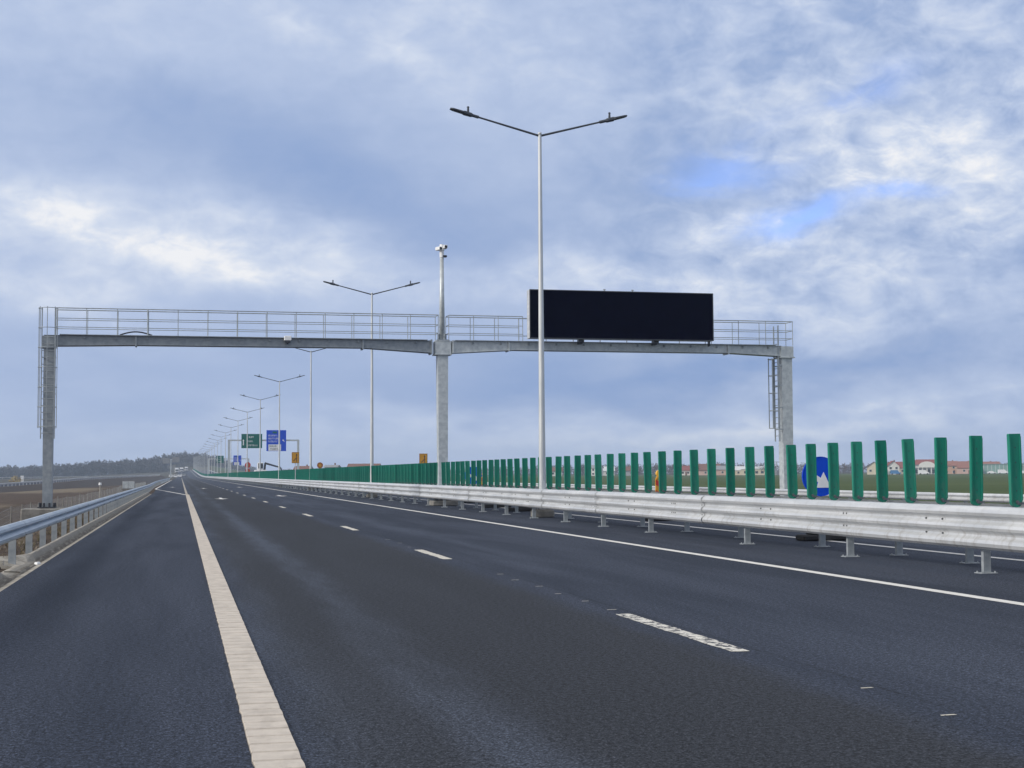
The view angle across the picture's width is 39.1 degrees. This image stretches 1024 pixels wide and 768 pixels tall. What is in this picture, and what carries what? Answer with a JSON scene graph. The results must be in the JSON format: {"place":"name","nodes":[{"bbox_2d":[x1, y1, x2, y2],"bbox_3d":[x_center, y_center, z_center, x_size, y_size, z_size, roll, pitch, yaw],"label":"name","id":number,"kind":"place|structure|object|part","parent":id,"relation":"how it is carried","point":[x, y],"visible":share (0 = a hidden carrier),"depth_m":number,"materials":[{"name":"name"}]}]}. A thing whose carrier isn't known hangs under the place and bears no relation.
{"place":"outdoors","nodes":[
{"label":"outdoors","id":0,"kind":"place"},
{"bbox_2d":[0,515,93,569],"bbox_3d":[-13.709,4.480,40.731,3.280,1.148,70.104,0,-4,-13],"label":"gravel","id":1,"kind":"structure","parent":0,"point":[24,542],"depth_m":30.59,"materials":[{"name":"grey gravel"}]},
{"bbox_2d":[0,476,145,486],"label":"slip road","id":2,"kind":"structure","parent":0,"point":[62,481],"depth_m":365.84,"materials":[{"name":"grey asphalt"}]},
{"bbox_2d":[0,476,166,492],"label":"ramp embankment","id":3,"kind":"structure","parent":0,"point":[84,483],"depth_m":360.24,"materials":[{"name":"concrete"}]},
{"bbox_2d":[0,474,159,485],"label":"slip road guardrail","id":4,"kind":"object","parent":3,"relation":"on","point":[74,478],"visible":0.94,"depth_m":353.08,"materials":[{"name":"grey metal"}]},
{"bbox_2d":[293,465,312,469],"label":"house","id":5,"kind":"structure","parent":0,"point":[304,467],"depth_m":633.27,"materials":[{"name":"red paint"}]},
{"bbox_2d":[324,463,340,467],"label":"house","id":6,"kind":"structure","parent":0,"point":[330,466],"depth_m":635.08,"materials":[{"name":"grey paint"}]},
{"bbox_2d":[347,463,380,466],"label":"house","id":7,"kind":"structure","parent":0,"point":[351,465],"depth_m":649.52,"materials":[{"name":"red paint"}]},
{"bbox_2d":[0,470,1023,767],"bbox_3d":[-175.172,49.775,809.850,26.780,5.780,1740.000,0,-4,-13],"label":"road","id":8,"kind":"structure","parent":0,"point":[378,640],"depth_m":11.58,"materials":[{"name":"grey asphalt"}]},
{"bbox_2d":[206,441,221,473],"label":"street lamp","id":9,"kind":"object","parent":8,"relation":"on","point":[214,456],"visible":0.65,"depth_m":483.73,"materials":[{"name":"metal"}]},
{"bbox_2d":[209,438,224,472],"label":"street lamp","id":10,"kind":"object","parent":8,"relation":"on","point":[217,454],"visible":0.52,"depth_m":443.88,"materials":[{"name":"metal"}]},
{"bbox_2d":[215,430,234,472],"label":"street lamp","id":11,"kind":"object","parent":8,"relation":"on","point":[225,449],"visible":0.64,"depth_m":364.12,"materials":[{"name":"metal"}]},
{"bbox_2d":[208,458,248,473],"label":"direction sign gantry","id":12,"kind":"object","parent":8,"relation":"on","point":[224,458],"visible":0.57,"depth_m":586.83,"materials":[{"name":"metal"}]},
{"bbox_2d":[216,456,223,462],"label":"direction sign","id":13,"kind":"object","parent":12,"relation":"attached to","point":[220,459],"visible":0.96,"depth_m":587.15,"materials":[{"name":"metal"}]},
{"bbox_2d":[233,455,240,464],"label":"direction sign","id":14,"kind":"object","parent":12,"relation":"attached to","point":[235,459],"visible":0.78,"depth_m":588.59,"materials":[{"name":"metal"}]},
{"bbox_2d":[218,424,243,472],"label":"street lamp","id":15,"kind":"object","parent":8,"relation":"on","point":[230,453],"visible":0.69,"depth_m":324.12,"materials":[{"name":"metal"}]},
{"bbox_2d":[223,417,251,481],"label":"street lamp","id":16,"kind":"object","parent":8,"relation":"on","point":[237,448],"visible":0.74,"depth_m":284.20,"materials":[{"name":"metal"}]},
{"bbox_2d":[186,495,305,767],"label":"rumble line","id":17,"kind":"object","parent":8,"relation":"on","point":[270,741],"visible":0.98,"depth_m":9.42,"materials":[{"name":"paint"}]},
{"bbox_2d":[232,407,262,482],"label":"street lamp","id":18,"kind":"object","parent":8,"relation":"on","point":[247,441],"visible":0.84,"depth_m":244.42,"materials":[{"name":"metal"}]},
{"bbox_2d":[242,394,278,483],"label":"street lamp","id":19,"kind":"object","parent":8,"relation":"on","point":[260,433],"visible":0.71,"depth_m":204.52,"materials":[{"name":"metal"}]},
{"bbox_2d":[228,440,298,472],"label":"direction sign gantry","id":20,"kind":"object","parent":8,"relation":"on","point":[262,440],"visible":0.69,"depth_m":337.34,"materials":[{"name":"metal"}]},
{"bbox_2d":[241,434,261,447],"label":"direction sign","id":21,"kind":"object","parent":20,"relation":"attached to","point":[253,440],"visible":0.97,"depth_m":338.33,"materials":[{"name":"metal"}]},
{"bbox_2d":[266,430,285,450],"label":"direction sign","id":22,"kind":"object","parent":20,"relation":"attached to","point":[272,440],"visible":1,"depth_m":339.57,"materials":[{"name":"metal"}]},
{"bbox_2d":[254,462,281,471],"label":"excavator","id":23,"kind":"object","parent":8,"relation":"on","point":[265,464],"visible":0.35,"depth_m":344.18,"materials":[{"name":"white metal"}]},
{"bbox_2d":[254,374,304,486],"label":"street lamp","id":24,"kind":"object","parent":8,"relation":"on","point":[279,424],"visible":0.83,"depth_m":164.61,"materials":[{"name":"metal"}]},
{"bbox_2d":[292,452,298,488],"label":"yellow sign","id":25,"kind":"object","parent":8,"relation":"on","point":[295,457],"visible":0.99,"depth_m":138.65,"materials":[{"name":"metal"}]},
{"bbox_2d":[296,348,325,489],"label":"street lamp","id":26,"kind":"object","parent":8,"relation":"on","point":[309,488],"visible":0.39,"depth_m":124.81,"materials":[{"name":"metal"}]},
{"bbox_2d":[189,477,451,558],"bbox_3d":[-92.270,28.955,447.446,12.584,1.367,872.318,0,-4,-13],"label":"lane dashes","id":27,"kind":"object","parent":8,"relation":"on","point":[430,553],"visible":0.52,"depth_m":25.02,"materials":[{"name":"paint"}]},
{"bbox_2d":[317,462,324,488],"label":"round sign","id":28,"kind":"object","parent":8,"relation":"on","point":[319,464],"visible":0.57,"depth_m":132.69,"materials":[{"name":"metal"}]},
{"bbox_2d":[323,280,419,497],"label":"street lamp","id":29,"kind":"object","parent":8,"relation":"on","point":[368,495],"visible":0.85,"depth_m":84.84,"materials":[{"name":"metal"}]},
{"bbox_2d":[464,467,481,502],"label":"round sign","id":30,"kind":"object","parent":8,"relation":"on","point":[470,481],"visible":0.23,"depth_m":67.13,"materials":[{"name":"metal"}]},
{"bbox_2d":[485,504,510,507],"bbox_3d":[-0.597,4.854,57.641,1.100,0.185,0.400,0,-4,-13],"label":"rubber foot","id":31,"kind":"object","parent":8,"relation":"on","point":[492,506],"visible":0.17,"depth_m":57.41},
{"bbox_2d":[508,506,531,511],"bbox_3d":[0.307,4.481,51.704,1.100,0.185,0.400,0,-4,-13],"label":"rubber foot","id":32,"kind":"object","parent":8,"relation":"on","point":[512,509],"visible":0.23,"depth_m":51.52},
{"bbox_2d":[450,106,626,517],"bbox_3d":[0.908,-2.278,45.074,5.749,12.850,0.620,0,-4,-13],"label":"street lamp","id":33,"kind":"object","parent":8,"relation":"on","point":[542,513],"visible":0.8,"depth_m":44.98,"materials":[{"name":"metal"}]},
{"bbox_2d":[156,472,1023,604],"bbox_3d":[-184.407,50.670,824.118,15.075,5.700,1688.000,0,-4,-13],"label":"edge line","id":34,"kind":"object","parent":8,"relation":"on","point":[948,592],"visible":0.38,"depth_m":23.62,"materials":[{"name":"white paint"}]},
{"bbox_2d":[192,434,1023,573],"bbox_3d":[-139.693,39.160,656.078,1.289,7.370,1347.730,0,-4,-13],"label":"median barrier","id":35,"kind":"object","parent":8,"relation":"on","point":[977,522],"visible":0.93,"depth_m":27.61,"materials":[{"name":"metal"}]},
{"bbox_2d":[645,470,671,520],"bbox_3d":[4.187,3.161,40.881,0.800,1.435,0.420,0,-4,-13],"label":"warning beacon","id":36,"kind":"object","parent":8,"relation":"on","point":[656,484],"visible":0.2,"depth_m":40.85,"materials":[{"name":"plastic"}]},
{"bbox_2d":[387,539,956,715],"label":"setting out marks","id":37,"kind":"object","parent":8,"relation":"on","point":[863,687],"visible":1,"depth_m":9.11,"materials":[{"name":"paint"}]},
{"bbox_2d":[617,614,748,651],"bbox_3d":[1.410,2.132,12.468,0.177,0.001,3.050,0,-4,-13],"label":"worn lane dash","id":38,"kind":"object","parent":8,"relation":"on","point":[712,642],"visible":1,"depth_m":12.21,"materials":[{"name":"paint"}]},
{"bbox_2d":[796,457,845,540],"bbox_3d":[6.143,2.276,28.636,0.950,1.665,0.420,0,-4,-13],"label":"round sign","id":39,"kind":"object","parent":8,"relation":"on","point":[822,478],"visible":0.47,"depth_m":28.63,"materials":[{"name":"metal"}]},
{"bbox_2d":[0,463,1023,571],"bbox_3d":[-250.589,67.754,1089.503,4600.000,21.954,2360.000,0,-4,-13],"label":"ground","id":40,"kind":"structure","parent":0,"point":[992,483],"depth_m":223.67,"materials":[{"name":"soil"}]},
{"bbox_2d":[9,476,20,482],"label":"dry bush","id":41,"kind":"object","parent":40,"relation":"on","point":[16,479],"visible":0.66,"depth_m":398.23,"materials":[{"name":"beige plant"}]},
{"bbox_2d":[0,476,88,478],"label":"guardrail","id":42,"kind":"object","parent":40,"relation":"on","point":[33,477],"visible":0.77,"depth_m":635.30,"materials":[{"name":"grey metal"}]},
{"bbox_2d":[0,507,106,556],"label":"dry grass","id":43,"kind":"structure","parent":40,"relation":"on","point":[38,539],"depth_m":32.59,"materials":[{"name":"brown plant"}]},
{"bbox_2d":[0,482,145,525],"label":"field fence","id":44,"kind":"object","parent":40,"relation":"on","point":[77,501],"visible":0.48,"depth_m":110.58,"materials":[{"name":"metal"}]},
{"bbox_2d":[0,492,150,591],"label":"concrete gutter","id":45,"kind":"object","parent":40,"relation":"on","point":[11,574],"visible":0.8,"depth_m":25.91,"materials":[{"name":"grey concrete"}]},
{"bbox_2d":[0,478,169,564],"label":"shoulder guardrail","id":46,"kind":"object","parent":40,"relation":"on","point":[11,533],"visible":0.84,"depth_m":30.05,"materials":[{"name":"metal"}]},
{"bbox_2d":[0,457,169,478],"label":"woodland","id":47,"kind":"object","parent":40,"relation":"on","point":[99,467],"visible":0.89,"depth_m":1282.56,"materials":[{"name":"plant"}]},
{"bbox_2d":[122,481,134,491],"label":"control cabinet","id":48,"kind":"object","parent":40,"relation":"on","point":[128,485],"visible":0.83,"depth_m":144.43,"materials":[{"name":"metal"}]},
{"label":"door","id":49,"kind":"part","parent":48,"relation":"part of","materials":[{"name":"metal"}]},
{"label":"door","id":50,"kind":"part","parent":48,"relation":"part of","materials":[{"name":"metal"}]},
{"bbox_2d":[163,457,178,477],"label":"butterfly gantry","id":51,"kind":"object","parent":40,"relation":"on","point":[168,460],"visible":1,"depth_m":679.80,"materials":[{"name":"metal"}]},
{"bbox_2d":[139,452,256,471],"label":"hill woodland","id":52,"kind":"object","parent":40,"relation":"on","point":[185,458],"visible":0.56,"depth_m":1440.20,"materials":[{"name":"green plant"}]},
{"bbox_2d":[20,306,794,520],"bbox_3d":[-3.227,1.908,62.212,34.030,9.823,1.994,0,-4,-13],"label":"sign gantry","id":53,"kind":"object","parent":40,"relation":"on","point":[441,350],"visible":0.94,"depth_m":62.06,"materials":[{"name":"metal"}]},
{"bbox_2d":[284,336,291,343],"bbox_3d":[-9.463,-1.852,60.747,0.300,0.339,0.323,0,-4,-13],"label":"traffic sensor","id":54,"kind":"object","parent":53,"relation":"attached to","point":[287,339],"visible":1,"depth_m":60.61,"materials":[{"name":"white plastic"}]},
{"bbox_2d":[435,244,447,339],"bbox_3d":[-3.070,-3.990,62.761,0.532,4.218,0.524,0,-4,-13],"label":"camera mast","id":55,"kind":"object","parent":53,"relation":"on","point":[442,334],"visible":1,"depth_m":62.67,"materials":[{"name":"metal"}]},
{"bbox_2d":[527,289,713,346],"bbox_3d":[4.826,-2.959,63.845,8.480,2.464,0.640,0,-4,-13],"label":"message board","id":56,"kind":"object","parent":53,"relation":"on","point":[581,316],"visible":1,"depth_m":63.56,"materials":[{"name":"metal"}]},
{"bbox_2d":[419,454,426,462],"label":"yellow sign","id":57,"kind":"object","parent":40,"relation":"on","point":[422,458],"visible":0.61,"depth_m":159.62,"materials":[{"name":"metal"}]},
{"bbox_2d":[552,467,562,475],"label":"house","id":58,"kind":"structure","parent":40,"relation":"on","point":[553,471],"depth_m":842.19,"materials":[{"name":"white paint"}]},
{"bbox_2d":[591,465,603,475],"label":"house","id":59,"kind":"structure","parent":40,"relation":"on","point":[592,470],"depth_m":836.86,"materials":[{"name":"white paint"}]},
{"bbox_2d":[603,466,614,475],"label":"house","id":60,"kind":"structure","parent":40,"relation":"on","point":[605,471],"depth_m":858.97,"materials":[{"name":"white paint"}]},
{"bbox_2d":[210,470,1023,502],"bbox_3d":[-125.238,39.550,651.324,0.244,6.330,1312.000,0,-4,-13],"label":"verge guardrail","id":61,"kind":"object","parent":40,"relation":"on","point":[997,498],"visible":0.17,"depth_m":52.71,"materials":[{"name":"metal"}]},
{"bbox_2d":[626,466,630,475],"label":"house","id":62,"kind":"structure","parent":40,"relation":"on","point":[628,470],"depth_m":830.58,"materials":[{"name":"red paint"}]},
{"bbox_2d":[280,462,1023,475],"bbox_3d":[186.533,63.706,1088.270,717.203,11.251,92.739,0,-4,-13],"label":"village woodland","id":63,"kind":"object","parent":40,"relation":"on","point":[654,468],"visible":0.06,"depth_m":1059.43,"materials":[{"name":"green plant"}]},
{"bbox_2d":[890,470,900,474],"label":"van","id":64,"kind":"object","parent":40,"relation":"on","point":[892,472],"visible":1,"depth_m":719.09,"materials":[{"name":"blue paint"}]},
{"bbox_2d":[918,470,928,473],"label":"van","id":65,"kind":"object","parent":40,"relation":"on","point":[922,472],"visible":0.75,"depth_m":724.73,"materials":[{"name":"white paint"}]},
{"bbox_2d":[915,459,934,473],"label":"village hall","id":66,"kind":"structure","parent":40,"relation":"on","point":[927,465],"depth_m":751.56,"materials":[{"name":"grey paint"}]},
{"bbox_2d":[957,461,968,473],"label":"house","id":67,"kind":"structure","parent":40,"relation":"on","point":[962,467],"depth_m":790.84,"materials":[{"name":"pink paint"}]},
{"bbox_2d":[998,470,1007,473],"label":"van","id":68,"kind":"object","parent":40,"relation":"on","point":[1002,471],"visible":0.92,"depth_m":736.90,"materials":[{"name":"white paint"}]},
{"bbox_2d":[983,464,1023,473],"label":"glasshouse","id":69,"kind":"structure","parent":40,"relation":"on","point":[991,467],"depth_m":791.16,"materials":[{"name":"white glass"}]},
{"bbox_2d":[0,0,1023,477],"label":"sky","id":70,"kind":"structure","parent":0,"point":[850,173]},
{"bbox_2d":[673,465,689,474],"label":"house","id":71,"kind":"structure","parent":0,"point":[685,470],"depth_m":827.57,"materials":[{"name":"red paint"}]},
{"bbox_2d":[698,464,720,474],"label":"house","id":72,"kind":"structure","parent":0,"point":[703,469],"depth_m":820.76,"materials":[{"name":"pink paint"}]},
{"bbox_2d":[716,466,725,474],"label":"house","id":73,"kind":"structure","parent":0,"point":[720,470],"depth_m":800.78,"materials":[{"name":"pink paint"}]},
{"bbox_2d":[735,465,744,474],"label":"house","id":74,"kind":"structure","parent":0,"point":[737,470],"depth_m":792.69,"materials":[{"name":"beige paint"}]},
{"bbox_2d":[740,466,764,474],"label":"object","id":75,"kind":"structure","parent":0,"point":[758,471],"depth_m":782.72,"materials":[{"name":"beige paint"}]},
{"bbox_2d":[867,462,875,474],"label":"house","id":76,"kind":"structure","parent":0,"point":[871,468],"depth_m":746.74,"materials":[{"name":"beige paint"}]},
{"bbox_2d":[887,460,899,473],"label":"house","id":77,"kind":"structure","parent":0,"point":[892,465],"depth_m":748.40,"materials":[{"name":"white paint"}]},
{"bbox_2d":[888,462,902,473],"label":"house","id":78,"kind":"structure","parent":0,"point":[900,464],"depth_m":766.03,"materials":[{"name":"red paint"}]},
{"bbox_2d":[947,460,957,473],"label":"house","id":79,"kind":"structure","parent":0,"point":[952,465],"depth_m":767.29,"materials":[{"name":"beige paint"}]},
{"bbox_2d":[983,461,999,463],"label":"house","id":80,"kind":"structure","parent":0,"point":[990,462],"depth_m":807.43,"materials":[{"name":"brown paint"}]}
]}

